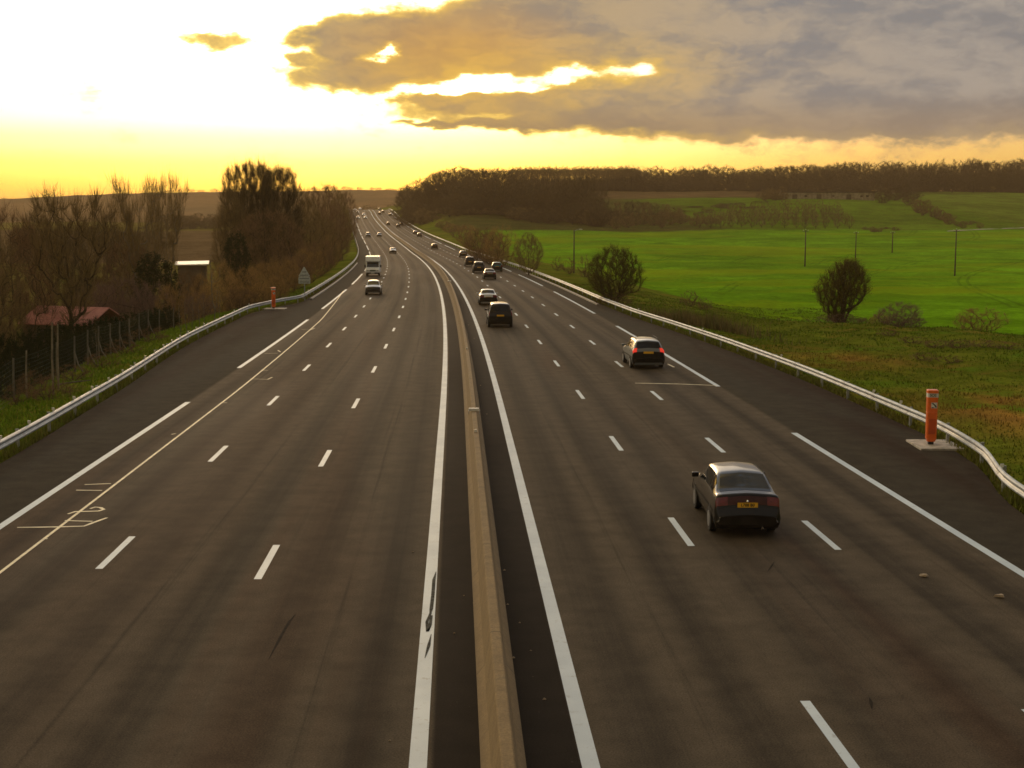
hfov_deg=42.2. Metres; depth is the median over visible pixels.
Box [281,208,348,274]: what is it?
bare tree
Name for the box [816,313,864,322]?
bare bush
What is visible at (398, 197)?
bare tree
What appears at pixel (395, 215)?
bare tree
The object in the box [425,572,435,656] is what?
skid marks
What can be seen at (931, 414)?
emergency phone
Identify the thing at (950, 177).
bare tree
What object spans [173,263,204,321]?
bare bush
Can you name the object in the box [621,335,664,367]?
hatchback car
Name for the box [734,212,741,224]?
orchard tree
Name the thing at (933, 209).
hedge bush
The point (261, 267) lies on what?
bare bush
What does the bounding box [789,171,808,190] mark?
bare tree
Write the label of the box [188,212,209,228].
bare tree
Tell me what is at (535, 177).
tall stem tree
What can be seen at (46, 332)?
evergreen bush
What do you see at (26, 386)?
wooden stake
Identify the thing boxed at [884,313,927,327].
bare bush
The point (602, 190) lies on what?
bare tree
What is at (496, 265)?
hatchback car
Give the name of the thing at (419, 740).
median line
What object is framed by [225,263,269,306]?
bare bush
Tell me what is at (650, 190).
bare tree
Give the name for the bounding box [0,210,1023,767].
road
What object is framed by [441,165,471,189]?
bare tree
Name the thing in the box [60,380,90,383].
fallen branch
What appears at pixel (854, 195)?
farm building
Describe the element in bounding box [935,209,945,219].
hedge bush
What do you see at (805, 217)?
orchard tree
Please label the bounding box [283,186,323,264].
bare tree
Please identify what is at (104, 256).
bare tree
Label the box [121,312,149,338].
evergreen bush
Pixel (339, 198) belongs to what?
bare tree
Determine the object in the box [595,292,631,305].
scrub bush
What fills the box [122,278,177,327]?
bare bush
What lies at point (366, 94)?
sky
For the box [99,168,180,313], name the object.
bare tree
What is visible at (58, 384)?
wooden stake
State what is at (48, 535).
survey line
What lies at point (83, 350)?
evergreen bush
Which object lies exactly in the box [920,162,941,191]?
bare tree
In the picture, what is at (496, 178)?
bare tree
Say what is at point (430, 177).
bare tree
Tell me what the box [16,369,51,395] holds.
scrub bush
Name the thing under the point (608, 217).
bare tree
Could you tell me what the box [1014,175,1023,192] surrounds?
bare tree
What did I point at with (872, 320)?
bare bush
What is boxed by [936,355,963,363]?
scrub bush
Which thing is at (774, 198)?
hedge bush
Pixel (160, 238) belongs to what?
bare tree
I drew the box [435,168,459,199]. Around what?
bare tree
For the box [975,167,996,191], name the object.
bare tree
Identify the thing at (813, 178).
bare tree
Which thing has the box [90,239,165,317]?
bare tree
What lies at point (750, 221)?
orchard tree
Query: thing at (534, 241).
bare tree
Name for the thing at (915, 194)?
bare tree
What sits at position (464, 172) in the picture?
bare tree
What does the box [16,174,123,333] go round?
bare tree
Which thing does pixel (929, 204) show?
hedge bush
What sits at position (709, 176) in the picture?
bare tree
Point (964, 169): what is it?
bare tree
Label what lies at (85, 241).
bare tree
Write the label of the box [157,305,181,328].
evergreen bush
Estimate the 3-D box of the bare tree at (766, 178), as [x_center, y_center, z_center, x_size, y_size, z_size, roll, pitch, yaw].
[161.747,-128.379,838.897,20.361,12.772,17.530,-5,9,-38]
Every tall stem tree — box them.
[525,166,532,182]
[530,167,537,182]
[548,169,556,184]
[595,167,601,187]
[602,166,610,190]
[626,168,633,191]
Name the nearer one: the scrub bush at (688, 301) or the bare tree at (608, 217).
the scrub bush at (688, 301)
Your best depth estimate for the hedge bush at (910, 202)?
656.46 m
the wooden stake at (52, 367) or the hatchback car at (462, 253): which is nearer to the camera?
the wooden stake at (52, 367)
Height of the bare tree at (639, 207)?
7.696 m
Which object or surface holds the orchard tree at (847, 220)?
on the ground at (746, 266)
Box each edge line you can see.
[0,211,370,528]
[388,210,1023,576]
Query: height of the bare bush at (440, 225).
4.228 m
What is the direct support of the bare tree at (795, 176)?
on the ground at (746, 266)
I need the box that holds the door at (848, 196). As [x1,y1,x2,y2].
[846,194,850,199]
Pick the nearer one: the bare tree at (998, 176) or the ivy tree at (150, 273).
the ivy tree at (150, 273)
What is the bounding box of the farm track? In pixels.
[951,227,1023,230]
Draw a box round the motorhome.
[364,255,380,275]
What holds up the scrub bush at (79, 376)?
on the ground at (746, 266)
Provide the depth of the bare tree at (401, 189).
709.51 m
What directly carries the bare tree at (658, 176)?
on the ground at (746, 266)
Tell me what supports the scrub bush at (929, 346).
on the ground at (746, 266)
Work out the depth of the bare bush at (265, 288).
127.64 m
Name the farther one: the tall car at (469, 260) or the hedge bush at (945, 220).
the hedge bush at (945, 220)
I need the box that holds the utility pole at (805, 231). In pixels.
[803,230,807,266]
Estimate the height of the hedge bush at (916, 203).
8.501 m
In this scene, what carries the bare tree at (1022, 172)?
on the ground at (746, 266)
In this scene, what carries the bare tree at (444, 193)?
on the ground at (746, 266)
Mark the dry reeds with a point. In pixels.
(713, 323)
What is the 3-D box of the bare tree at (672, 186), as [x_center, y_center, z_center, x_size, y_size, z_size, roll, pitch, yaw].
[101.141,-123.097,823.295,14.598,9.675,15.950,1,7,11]
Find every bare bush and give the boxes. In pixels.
[0,277,42,354]
[72,280,130,317]
[87,271,160,337]
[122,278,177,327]
[152,279,198,326]
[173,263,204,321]
[184,291,218,320]
[190,268,221,316]
[192,280,234,318]
[200,256,238,312]
[208,271,248,312]
[221,288,260,310]
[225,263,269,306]
[244,282,275,304]
[245,260,290,299]
[261,256,300,293]
[263,275,290,299]
[274,252,315,290]
[293,247,329,284]
[434,221,451,228]
[442,223,457,232]
[448,224,471,238]
[452,224,479,246]
[461,227,502,262]
[464,228,485,256]
[475,229,509,263]
[482,227,518,266]
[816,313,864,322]
[870,314,888,323]
[873,302,923,326]
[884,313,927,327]
[951,306,1011,331]
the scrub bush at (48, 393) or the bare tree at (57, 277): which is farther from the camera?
the bare tree at (57, 277)
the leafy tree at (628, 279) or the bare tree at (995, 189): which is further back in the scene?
the bare tree at (995, 189)
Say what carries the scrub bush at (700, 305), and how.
on the ground at (746, 266)
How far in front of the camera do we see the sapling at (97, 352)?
71.35 m
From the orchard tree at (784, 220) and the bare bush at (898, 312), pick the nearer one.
the bare bush at (898, 312)
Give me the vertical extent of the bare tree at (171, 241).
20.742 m
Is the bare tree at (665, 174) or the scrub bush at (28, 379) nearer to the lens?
the scrub bush at (28, 379)
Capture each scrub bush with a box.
[1,383,39,407]
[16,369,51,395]
[22,375,76,401]
[49,363,96,381]
[551,256,562,270]
[560,257,575,273]
[576,257,595,277]
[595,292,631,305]
[679,290,699,305]
[697,297,711,309]
[875,329,900,335]
[896,336,925,343]
[908,352,938,361]
[921,339,952,348]
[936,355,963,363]
[943,339,976,347]
[989,340,1023,349]
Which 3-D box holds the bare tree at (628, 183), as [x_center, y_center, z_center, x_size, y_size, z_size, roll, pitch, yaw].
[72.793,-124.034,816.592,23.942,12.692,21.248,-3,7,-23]
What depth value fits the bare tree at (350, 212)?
443.44 m
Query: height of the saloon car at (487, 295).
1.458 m
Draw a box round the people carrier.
[471,261,484,272]
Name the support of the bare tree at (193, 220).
on the ground at (746, 266)
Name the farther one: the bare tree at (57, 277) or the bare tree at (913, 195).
the bare tree at (913, 195)
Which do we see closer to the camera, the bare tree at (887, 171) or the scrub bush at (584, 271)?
the scrub bush at (584, 271)
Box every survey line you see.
[0,292,342,572]
[648,364,716,385]
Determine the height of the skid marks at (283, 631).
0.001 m
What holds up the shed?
on the ground at (746, 266)
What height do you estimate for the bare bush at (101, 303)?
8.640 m
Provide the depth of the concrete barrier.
24.29 m
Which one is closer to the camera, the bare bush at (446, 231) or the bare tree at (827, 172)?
the bare bush at (446, 231)
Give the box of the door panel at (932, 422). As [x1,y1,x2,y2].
[928,419,935,433]
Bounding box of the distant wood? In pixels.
[1,157,1023,209]
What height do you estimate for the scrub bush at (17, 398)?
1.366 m
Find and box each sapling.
[93,330,101,360]
[204,250,220,319]
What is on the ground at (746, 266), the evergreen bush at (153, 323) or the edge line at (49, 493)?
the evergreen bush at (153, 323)
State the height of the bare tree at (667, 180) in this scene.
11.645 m
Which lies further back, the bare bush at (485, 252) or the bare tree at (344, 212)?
the bare tree at (344, 212)
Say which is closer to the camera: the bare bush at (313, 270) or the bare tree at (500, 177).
the bare bush at (313, 270)
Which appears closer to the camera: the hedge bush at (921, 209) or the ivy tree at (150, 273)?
the ivy tree at (150, 273)
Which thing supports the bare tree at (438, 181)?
on the ground at (746, 266)
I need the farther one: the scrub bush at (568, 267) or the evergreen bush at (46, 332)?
the scrub bush at (568, 267)
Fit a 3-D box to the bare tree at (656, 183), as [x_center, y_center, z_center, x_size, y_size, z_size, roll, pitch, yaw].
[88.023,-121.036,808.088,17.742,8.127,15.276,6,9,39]
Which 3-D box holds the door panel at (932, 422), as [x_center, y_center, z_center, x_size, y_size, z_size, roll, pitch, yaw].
[14.056,1.425,44.346,0.220,0.520,0.012,1,7,8]
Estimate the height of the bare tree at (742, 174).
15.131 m
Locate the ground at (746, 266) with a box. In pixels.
[0,190,1023,505]
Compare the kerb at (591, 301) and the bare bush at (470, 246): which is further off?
the bare bush at (470, 246)
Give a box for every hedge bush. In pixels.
[412,210,435,224]
[608,201,622,221]
[641,201,652,219]
[657,215,665,227]
[687,213,699,225]
[758,190,769,200]
[765,189,783,199]
[902,197,914,204]
[913,199,924,212]
[917,200,928,215]
[922,200,933,211]
[929,205,940,216]
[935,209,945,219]
[941,213,956,224]
[959,221,968,228]
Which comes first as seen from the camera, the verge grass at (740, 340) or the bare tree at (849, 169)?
the verge grass at (740, 340)
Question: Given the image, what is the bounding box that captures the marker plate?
[468,408,479,413]
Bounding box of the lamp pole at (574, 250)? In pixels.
[573,229,581,272]
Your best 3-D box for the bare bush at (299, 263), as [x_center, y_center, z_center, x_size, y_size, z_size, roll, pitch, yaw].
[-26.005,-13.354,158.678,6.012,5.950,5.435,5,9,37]
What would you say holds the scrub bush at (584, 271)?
on the ground at (746, 266)
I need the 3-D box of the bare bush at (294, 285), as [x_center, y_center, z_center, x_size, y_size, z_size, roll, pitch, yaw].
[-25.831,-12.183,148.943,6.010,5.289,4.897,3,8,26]
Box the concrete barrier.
[369,209,526,767]
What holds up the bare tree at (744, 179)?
on the ground at (746, 266)
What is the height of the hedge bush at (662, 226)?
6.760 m
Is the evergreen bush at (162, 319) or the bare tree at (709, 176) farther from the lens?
the bare tree at (709, 176)
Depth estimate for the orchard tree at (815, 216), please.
541.60 m
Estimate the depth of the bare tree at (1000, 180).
825.16 m
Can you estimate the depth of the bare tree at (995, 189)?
851.61 m
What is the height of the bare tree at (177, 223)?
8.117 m
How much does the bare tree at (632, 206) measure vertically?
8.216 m
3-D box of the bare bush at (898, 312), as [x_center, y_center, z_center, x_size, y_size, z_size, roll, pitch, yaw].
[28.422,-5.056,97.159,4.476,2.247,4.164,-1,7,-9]
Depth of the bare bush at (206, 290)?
128.77 m
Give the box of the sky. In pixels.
[0,0,1023,198]
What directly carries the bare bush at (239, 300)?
on the ground at (746, 266)
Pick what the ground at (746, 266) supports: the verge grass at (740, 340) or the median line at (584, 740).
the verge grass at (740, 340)
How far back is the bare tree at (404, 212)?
661.86 m
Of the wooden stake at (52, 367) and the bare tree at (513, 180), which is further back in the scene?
the bare tree at (513, 180)
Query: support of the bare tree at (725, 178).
on the ground at (746, 266)
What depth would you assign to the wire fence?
79.04 m
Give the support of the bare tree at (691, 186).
on the ground at (746, 266)
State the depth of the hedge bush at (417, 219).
634.75 m
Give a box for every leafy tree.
[584,240,645,304]
[810,252,877,322]
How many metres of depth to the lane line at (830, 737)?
19.91 m
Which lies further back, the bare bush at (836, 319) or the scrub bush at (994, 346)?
the bare bush at (836, 319)
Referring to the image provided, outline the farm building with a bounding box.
[778,191,875,200]
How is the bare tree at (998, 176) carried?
on the ground at (746, 266)
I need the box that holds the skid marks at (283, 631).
[269,615,294,657]
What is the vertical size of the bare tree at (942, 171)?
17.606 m
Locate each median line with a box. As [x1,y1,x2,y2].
[369,210,446,767]
[375,213,599,767]
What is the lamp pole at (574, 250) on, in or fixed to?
on the ground at (746, 266)
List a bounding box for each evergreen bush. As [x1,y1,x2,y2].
[0,333,28,401]
[2,327,49,390]
[23,323,66,382]
[44,319,79,374]
[59,319,95,369]
[74,319,106,363]
[82,316,118,356]
[99,314,128,352]
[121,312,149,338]
[134,311,157,338]
[147,308,169,332]
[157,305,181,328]
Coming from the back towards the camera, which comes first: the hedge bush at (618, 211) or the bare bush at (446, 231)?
the hedge bush at (618, 211)
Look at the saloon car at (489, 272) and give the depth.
179.84 m
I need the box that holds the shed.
[175,261,208,312]
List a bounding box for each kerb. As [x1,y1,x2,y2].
[310,263,357,298]
[526,273,598,304]
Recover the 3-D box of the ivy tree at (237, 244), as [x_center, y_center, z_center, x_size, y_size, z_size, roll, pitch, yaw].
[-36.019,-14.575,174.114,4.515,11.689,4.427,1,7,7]
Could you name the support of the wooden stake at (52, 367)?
on the ground at (746, 266)
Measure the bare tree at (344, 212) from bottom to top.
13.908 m
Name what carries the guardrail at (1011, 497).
on the ground at (746, 266)
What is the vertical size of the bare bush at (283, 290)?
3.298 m
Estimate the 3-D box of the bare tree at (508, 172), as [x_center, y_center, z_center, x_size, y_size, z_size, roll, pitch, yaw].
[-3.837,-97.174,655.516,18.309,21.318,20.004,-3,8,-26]
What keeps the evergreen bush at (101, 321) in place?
on the ground at (746, 266)
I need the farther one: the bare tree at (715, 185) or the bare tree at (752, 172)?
the bare tree at (752, 172)
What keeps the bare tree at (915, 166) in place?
on the ground at (746, 266)
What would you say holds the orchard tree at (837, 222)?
on the ground at (746, 266)
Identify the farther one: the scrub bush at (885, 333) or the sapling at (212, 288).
the sapling at (212, 288)
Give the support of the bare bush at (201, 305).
on the ground at (746, 266)
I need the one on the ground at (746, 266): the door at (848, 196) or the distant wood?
the distant wood
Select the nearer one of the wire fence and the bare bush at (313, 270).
the wire fence
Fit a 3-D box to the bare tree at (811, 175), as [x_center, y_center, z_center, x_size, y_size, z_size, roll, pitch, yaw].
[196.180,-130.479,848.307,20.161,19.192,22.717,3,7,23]
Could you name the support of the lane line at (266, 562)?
on the road
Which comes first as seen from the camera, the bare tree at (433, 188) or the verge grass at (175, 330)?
the verge grass at (175, 330)
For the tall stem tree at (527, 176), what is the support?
on the ground at (746, 266)
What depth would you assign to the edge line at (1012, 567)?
36.24 m
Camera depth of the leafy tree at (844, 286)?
112.27 m
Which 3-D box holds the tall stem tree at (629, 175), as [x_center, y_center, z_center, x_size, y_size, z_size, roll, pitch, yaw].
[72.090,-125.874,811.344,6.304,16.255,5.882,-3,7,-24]
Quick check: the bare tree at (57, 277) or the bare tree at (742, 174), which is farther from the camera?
the bare tree at (742, 174)
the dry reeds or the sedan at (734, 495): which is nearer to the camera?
the sedan at (734, 495)
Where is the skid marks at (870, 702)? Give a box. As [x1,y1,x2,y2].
[767,561,872,708]
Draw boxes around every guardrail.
[0,213,358,449]
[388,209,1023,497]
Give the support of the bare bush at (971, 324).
on the ground at (746, 266)
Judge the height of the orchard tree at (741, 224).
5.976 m
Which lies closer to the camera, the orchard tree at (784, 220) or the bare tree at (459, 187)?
the orchard tree at (784, 220)
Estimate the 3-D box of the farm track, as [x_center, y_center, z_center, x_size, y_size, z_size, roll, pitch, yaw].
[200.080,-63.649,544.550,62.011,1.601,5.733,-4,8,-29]
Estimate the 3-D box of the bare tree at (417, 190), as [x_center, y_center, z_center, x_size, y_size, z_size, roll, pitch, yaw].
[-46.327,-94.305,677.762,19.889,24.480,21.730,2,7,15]
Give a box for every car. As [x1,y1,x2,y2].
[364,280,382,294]
[389,247,396,252]
[431,243,437,248]
[458,250,466,256]
[463,256,474,265]
[476,289,497,304]
[481,268,495,278]
[485,301,512,326]
[490,262,502,271]
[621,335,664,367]
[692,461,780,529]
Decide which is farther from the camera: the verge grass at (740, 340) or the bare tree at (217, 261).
the bare tree at (217, 261)
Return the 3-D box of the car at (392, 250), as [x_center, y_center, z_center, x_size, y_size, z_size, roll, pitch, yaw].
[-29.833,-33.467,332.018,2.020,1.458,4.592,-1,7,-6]
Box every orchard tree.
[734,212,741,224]
[737,215,746,227]
[747,216,755,227]
[778,213,789,227]
[800,210,809,224]
[810,210,818,222]
[810,213,821,228]
[833,215,842,228]
[844,215,853,228]
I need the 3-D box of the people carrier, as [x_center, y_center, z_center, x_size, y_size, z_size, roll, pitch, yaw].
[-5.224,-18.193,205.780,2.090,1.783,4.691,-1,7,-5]
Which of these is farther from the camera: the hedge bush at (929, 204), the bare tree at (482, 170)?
the bare tree at (482, 170)
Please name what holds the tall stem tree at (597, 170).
on the ground at (746, 266)
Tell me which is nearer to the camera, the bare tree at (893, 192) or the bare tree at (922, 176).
the bare tree at (893, 192)
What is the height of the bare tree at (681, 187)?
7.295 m
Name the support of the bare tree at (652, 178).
on the ground at (746, 266)
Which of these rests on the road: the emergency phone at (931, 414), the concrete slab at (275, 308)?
the concrete slab at (275, 308)
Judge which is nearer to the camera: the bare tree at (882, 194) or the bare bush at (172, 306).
the bare bush at (172, 306)
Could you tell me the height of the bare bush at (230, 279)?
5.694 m
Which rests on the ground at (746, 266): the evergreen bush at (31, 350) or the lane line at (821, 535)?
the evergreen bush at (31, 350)
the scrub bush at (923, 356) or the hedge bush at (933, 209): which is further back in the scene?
the hedge bush at (933, 209)
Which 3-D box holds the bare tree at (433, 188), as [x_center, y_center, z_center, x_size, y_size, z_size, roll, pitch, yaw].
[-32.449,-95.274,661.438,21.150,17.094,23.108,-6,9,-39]
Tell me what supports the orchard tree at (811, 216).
on the ground at (746, 266)
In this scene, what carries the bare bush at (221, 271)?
on the ground at (746, 266)
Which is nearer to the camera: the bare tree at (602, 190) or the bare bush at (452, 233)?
the bare bush at (452, 233)
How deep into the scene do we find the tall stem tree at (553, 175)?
741.66 m
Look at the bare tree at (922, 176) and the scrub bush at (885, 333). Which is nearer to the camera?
the scrub bush at (885, 333)
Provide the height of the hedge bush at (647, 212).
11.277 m
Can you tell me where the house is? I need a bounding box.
[18,306,124,357]
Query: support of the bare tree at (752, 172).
on the ground at (746, 266)
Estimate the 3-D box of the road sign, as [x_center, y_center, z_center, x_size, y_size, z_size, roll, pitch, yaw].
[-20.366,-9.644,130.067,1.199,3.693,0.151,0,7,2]
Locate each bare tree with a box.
[0,195,60,364]
[0,202,88,315]
[0,226,45,354]
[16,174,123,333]
[57,215,148,312]
[73,226,93,254]
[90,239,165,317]
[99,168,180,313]
[139,223,168,252]
[140,166,190,289]
[142,224,172,251]
[159,214,173,228]
[163,217,184,228]
[182,216,200,228]
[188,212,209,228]
[209,184,253,290]
[216,156,284,290]
[216,205,314,296]
[257,161,308,278]
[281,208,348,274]
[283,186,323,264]
[301,182,343,263]
[303,203,353,262]
[314,183,351,249]
[328,187,358,239]
[329,204,352,251]
[389,210,408,220]
[393,191,417,211]
[395,185,422,206]
[397,206,418,223]
[397,213,415,225]
[399,180,425,207]
[405,178,432,210]
[415,178,438,206]
[421,171,458,206]
[422,171,441,191]
[423,169,450,207]
[426,177,457,205]
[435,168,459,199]
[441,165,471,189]
[441,175,470,204]
[446,178,477,200]
[453,167,476,185]
[457,167,487,192]
[458,172,496,197]
[477,165,505,185]
[478,167,511,198]
[484,169,513,201]
[496,168,518,196]
[500,174,529,190]
[510,232,544,274]
[565,175,599,208]
[580,175,610,212]
[584,206,613,226]
[588,206,618,225]
[614,174,644,191]
[623,200,634,214]
[632,173,653,190]
[632,183,654,191]
[633,200,646,214]
[639,171,661,191]
[646,180,667,191]
[654,172,677,191]
[663,175,691,190]
[666,179,682,191]
[668,181,691,191]
[682,168,708,187]
[682,179,702,190]
[695,170,713,190]
[697,178,722,190]
[708,179,724,190]
[714,172,737,189]
[716,202,728,208]
[731,169,761,184]
[734,171,760,190]
[748,170,776,189]
[754,172,776,188]
[775,169,802,190]
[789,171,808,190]
[805,165,831,190]
[811,168,834,190]
[816,167,835,190]
[833,165,859,190]
[834,168,852,183]
[870,184,892,202]
[875,166,896,189]
[879,189,892,201]
[884,185,905,199]
[888,190,904,199]
[897,164,923,190]
[900,192,918,200]
[905,191,925,199]
[910,164,936,190]
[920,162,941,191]
[927,166,950,188]
[939,168,955,190]
[947,164,969,191]
[954,162,987,191]
[968,162,990,191]
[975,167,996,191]
[980,176,995,191]
[986,169,1011,191]
[993,171,1014,191]
[994,165,1008,191]
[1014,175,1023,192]
[1017,166,1023,191]
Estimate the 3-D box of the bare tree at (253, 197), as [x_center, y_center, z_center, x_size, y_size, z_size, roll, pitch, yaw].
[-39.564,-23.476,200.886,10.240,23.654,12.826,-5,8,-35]
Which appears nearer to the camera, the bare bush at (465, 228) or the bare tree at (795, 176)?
the bare bush at (465, 228)
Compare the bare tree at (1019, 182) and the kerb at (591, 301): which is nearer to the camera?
the kerb at (591, 301)
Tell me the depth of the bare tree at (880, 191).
667.40 m
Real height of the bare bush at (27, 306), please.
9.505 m
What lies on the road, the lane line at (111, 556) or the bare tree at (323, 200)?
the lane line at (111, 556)
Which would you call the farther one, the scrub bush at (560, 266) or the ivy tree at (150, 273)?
the scrub bush at (560, 266)
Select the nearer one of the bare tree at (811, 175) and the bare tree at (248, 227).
the bare tree at (248, 227)
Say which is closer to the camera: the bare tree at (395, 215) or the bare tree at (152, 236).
the bare tree at (152, 236)
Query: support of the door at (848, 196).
in the farm building
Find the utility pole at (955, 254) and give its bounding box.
[953,229,959,275]
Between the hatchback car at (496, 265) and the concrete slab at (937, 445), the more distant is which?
the hatchback car at (496, 265)
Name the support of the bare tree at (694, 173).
on the ground at (746, 266)
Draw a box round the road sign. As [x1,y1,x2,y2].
[298,267,309,300]
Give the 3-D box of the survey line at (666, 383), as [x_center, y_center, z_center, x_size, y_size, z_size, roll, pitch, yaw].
[7.472,-0.490,66.007,3.706,0.001,9.635,0,7,-2]
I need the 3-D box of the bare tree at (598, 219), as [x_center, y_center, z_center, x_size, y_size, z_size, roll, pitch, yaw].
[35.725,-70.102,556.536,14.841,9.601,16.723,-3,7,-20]
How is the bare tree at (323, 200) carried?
on the ground at (746, 266)
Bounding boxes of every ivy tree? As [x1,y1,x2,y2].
[130,251,181,328]
[221,230,252,309]
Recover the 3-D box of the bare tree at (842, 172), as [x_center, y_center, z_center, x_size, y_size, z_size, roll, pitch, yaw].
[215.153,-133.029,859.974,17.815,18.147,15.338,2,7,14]
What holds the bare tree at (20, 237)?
on the ground at (746, 266)
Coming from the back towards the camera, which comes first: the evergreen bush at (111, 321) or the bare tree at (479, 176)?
the bare tree at (479, 176)
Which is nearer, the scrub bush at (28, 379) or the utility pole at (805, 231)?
the scrub bush at (28, 379)
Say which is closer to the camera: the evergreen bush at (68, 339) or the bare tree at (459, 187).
the evergreen bush at (68, 339)
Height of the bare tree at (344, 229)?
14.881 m
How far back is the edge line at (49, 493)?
42.85 m
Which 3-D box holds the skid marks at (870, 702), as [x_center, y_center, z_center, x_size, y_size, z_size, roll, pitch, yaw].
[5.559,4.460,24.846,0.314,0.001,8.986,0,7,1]
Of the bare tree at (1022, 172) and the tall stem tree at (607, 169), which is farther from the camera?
the bare tree at (1022, 172)
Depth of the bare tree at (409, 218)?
633.94 m
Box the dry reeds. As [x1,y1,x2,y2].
[626,301,806,347]
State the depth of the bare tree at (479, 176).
644.52 m
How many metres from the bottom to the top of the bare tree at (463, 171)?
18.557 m
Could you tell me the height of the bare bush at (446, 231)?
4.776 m
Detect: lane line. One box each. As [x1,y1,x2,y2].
[95,241,387,568]
[254,211,409,578]
[382,215,859,767]
[389,217,1023,711]
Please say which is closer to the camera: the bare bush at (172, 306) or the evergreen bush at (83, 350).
the evergreen bush at (83, 350)
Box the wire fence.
[0,307,173,407]
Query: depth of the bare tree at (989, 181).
820.76 m
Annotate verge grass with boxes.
[0,286,314,459]
[561,282,1023,505]
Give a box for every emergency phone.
[271,287,275,307]
[925,389,938,444]
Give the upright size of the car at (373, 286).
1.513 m
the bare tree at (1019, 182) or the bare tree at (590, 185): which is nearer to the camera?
the bare tree at (590, 185)
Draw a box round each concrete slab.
[264,308,286,309]
[906,439,963,450]
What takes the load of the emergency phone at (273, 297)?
on the concrete slab at (275, 308)
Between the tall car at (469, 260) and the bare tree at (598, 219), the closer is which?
the tall car at (469, 260)
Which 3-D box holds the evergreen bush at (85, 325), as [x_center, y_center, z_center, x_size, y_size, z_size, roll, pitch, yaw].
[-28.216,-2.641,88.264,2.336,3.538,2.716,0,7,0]
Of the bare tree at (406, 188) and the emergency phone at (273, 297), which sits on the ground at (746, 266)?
the bare tree at (406, 188)
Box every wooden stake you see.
[25,350,27,396]
[51,323,53,393]
[57,324,59,389]
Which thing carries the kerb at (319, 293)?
on the road
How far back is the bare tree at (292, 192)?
211.25 m
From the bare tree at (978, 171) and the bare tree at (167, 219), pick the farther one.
the bare tree at (978, 171)
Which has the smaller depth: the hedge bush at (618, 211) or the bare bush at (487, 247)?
the bare bush at (487, 247)
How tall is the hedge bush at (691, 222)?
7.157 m
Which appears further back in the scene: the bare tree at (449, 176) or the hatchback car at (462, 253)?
the bare tree at (449, 176)
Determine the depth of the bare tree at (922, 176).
838.41 m
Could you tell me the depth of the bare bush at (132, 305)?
125.54 m
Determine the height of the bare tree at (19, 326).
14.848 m
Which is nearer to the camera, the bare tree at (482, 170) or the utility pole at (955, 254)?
the utility pole at (955, 254)
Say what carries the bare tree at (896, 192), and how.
on the ground at (746, 266)
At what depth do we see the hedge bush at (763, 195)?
661.54 m
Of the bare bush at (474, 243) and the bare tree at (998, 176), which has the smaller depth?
the bare bush at (474, 243)
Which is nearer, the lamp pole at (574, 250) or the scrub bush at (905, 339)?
the scrub bush at (905, 339)
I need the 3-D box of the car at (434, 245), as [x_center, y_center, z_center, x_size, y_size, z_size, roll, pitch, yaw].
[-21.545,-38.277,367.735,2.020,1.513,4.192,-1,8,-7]
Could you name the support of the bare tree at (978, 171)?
on the ground at (746, 266)
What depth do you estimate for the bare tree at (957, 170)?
856.64 m
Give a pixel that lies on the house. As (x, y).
(99, 312)
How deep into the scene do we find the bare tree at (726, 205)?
633.70 m
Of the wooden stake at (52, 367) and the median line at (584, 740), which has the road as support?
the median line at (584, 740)
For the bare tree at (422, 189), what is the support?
on the ground at (746, 266)
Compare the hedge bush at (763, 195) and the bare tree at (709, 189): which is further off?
the bare tree at (709, 189)
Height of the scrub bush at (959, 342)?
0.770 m
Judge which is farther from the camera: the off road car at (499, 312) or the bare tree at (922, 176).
the bare tree at (922, 176)
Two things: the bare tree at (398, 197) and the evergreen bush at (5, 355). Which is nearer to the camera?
the evergreen bush at (5, 355)
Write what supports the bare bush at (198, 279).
on the ground at (746, 266)
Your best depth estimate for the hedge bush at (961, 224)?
546.10 m

